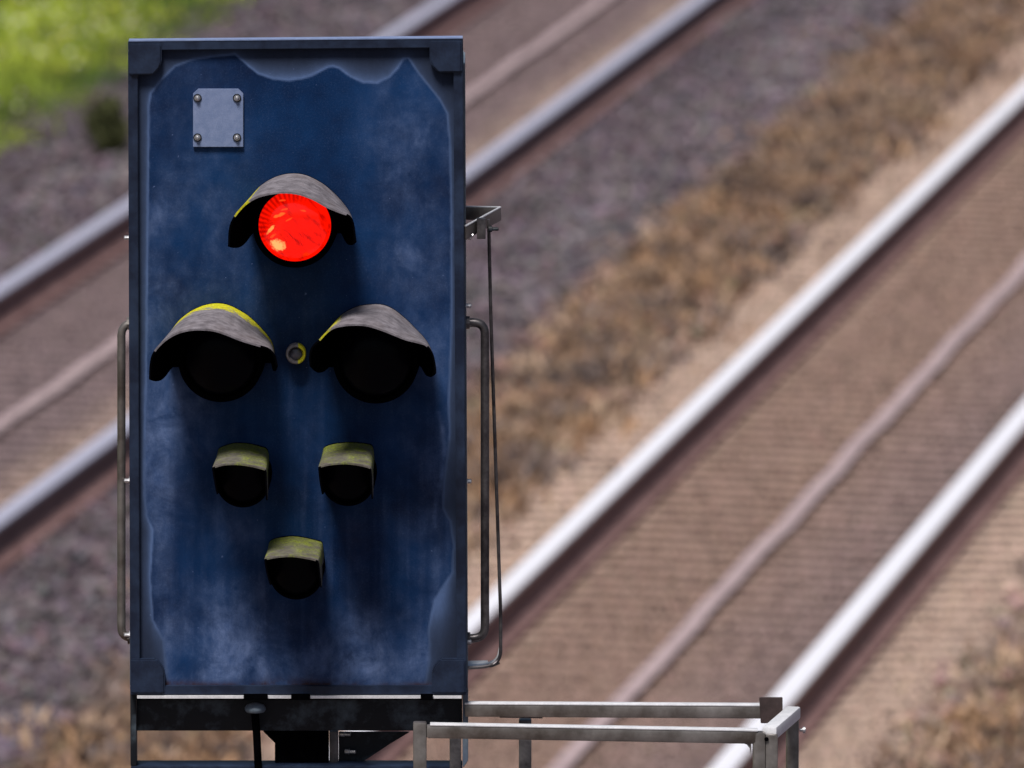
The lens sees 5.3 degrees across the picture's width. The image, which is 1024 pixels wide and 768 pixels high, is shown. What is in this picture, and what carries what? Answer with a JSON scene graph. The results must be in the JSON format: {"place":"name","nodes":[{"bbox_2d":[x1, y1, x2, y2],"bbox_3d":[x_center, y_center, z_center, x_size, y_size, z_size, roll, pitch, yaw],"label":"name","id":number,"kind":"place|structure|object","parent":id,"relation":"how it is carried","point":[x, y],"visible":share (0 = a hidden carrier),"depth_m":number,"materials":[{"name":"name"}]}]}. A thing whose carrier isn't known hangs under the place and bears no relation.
{"place":"outdoors","nodes":[
{"label":"outdoors","id":0,"kind":"place"},
{"bbox_2d":[0,0,262,156],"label":"grass","id":1,"kind":"structure","parent":0,"point":[12,8],"depth_m":63.99,"materials":[{"name":"green plant"}]},
{"bbox_2d":[0,0,1023,767],"bbox_3d":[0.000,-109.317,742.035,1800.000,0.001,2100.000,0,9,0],"label":"ground","id":2,"kind":"structure","parent":0,"point":[892,530],"depth_m":49.66,"materials":[{"name":"gravel"}]},
{"bbox_2d":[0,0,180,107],"bbox_3d":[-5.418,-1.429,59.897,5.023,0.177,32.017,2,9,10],"label":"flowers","id":3,"kind":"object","parent":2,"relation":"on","point":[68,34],"visible":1,"depth_m":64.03,"materials":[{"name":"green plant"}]},
{"bbox_2d":[0,0,504,337],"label":"rail","id":4,"kind":"object","parent":2,"relation":"on","point":[56,272],"depth_m":55.36,"materials":[{"name":"metal"}]},
{"bbox_2d":[0,0,609,430],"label":"cable strip","id":5,"kind":"object","parent":2,"relation":"on","point":[56,386],"visible":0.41,"depth_m":52.99,"materials":[{"name":"silver metal"}]},
{"bbox_2d":[117,36,501,767],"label":"railway signal","id":6,"kind":"object","parent":2,"relation":"on","point":[299,322],"visible":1,"depth_m":20.29,"materials":[{"name":"blue paint"}]},
{"bbox_2d":[413,697,805,767],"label":"work platform","id":7,"kind":"structure","parent":6,"relation":"attached to","point":[775,716],"depth_m":20.14,"materials":[{"name":"metal"}]},
{"bbox_2d":[0,0,750,573],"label":"rail","id":8,"kind":"object","parent":2,"relation":"on","point":[64,492],"depth_m":58.91,"materials":[{"name":"metal"}]},
{"bbox_2d":[0,0,1023,767],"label":"ballast","id":9,"kind":"structure","parent":2,"relation":"on","point":[46,554],"depth_m":55.61,"materials":[{"name":"gravel"}]},
{"bbox_2d":[74,90,127,155],"bbox_3d":[-2.210,-1.423,59.643,0.357,0.395,0.617,0,9,0],"label":"shrub","id":10,"kind":"object","parent":9,"relation":"on","point":[106,128],"visible":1,"depth_m":59.48,"materials":[{"name":"green plant"}]},
{"bbox_2d":[0,0,1023,767],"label":"dry weeds","id":11,"kind":"object","parent":2,"relation":"on","point":[530,370],"visible":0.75,"depth_m":54.11,"materials":[{"name":"brown plant"}]},
{"bbox_2d":[338,82,1023,759],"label":"rail","id":12,"kind":"object","parent":2,"relation":"on","point":[562,560],"depth_m":50.66,"materials":[{"name":"metal"}]},
{"bbox_2d":[550,256,1023,767],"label":"cable strip","id":13,"kind":"object","parent":2,"relation":"on","point":[660,659],"visible":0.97,"depth_m":48.00,"materials":[{"name":"silver metal"}]},
{"bbox_2d":[710,401,1023,767],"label":"rail","id":14,"kind":"object","parent":2,"relation":"on","point":[818,683],"visible":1,"depth_m":45.70,"materials":[{"name":"metal"}]}
]}

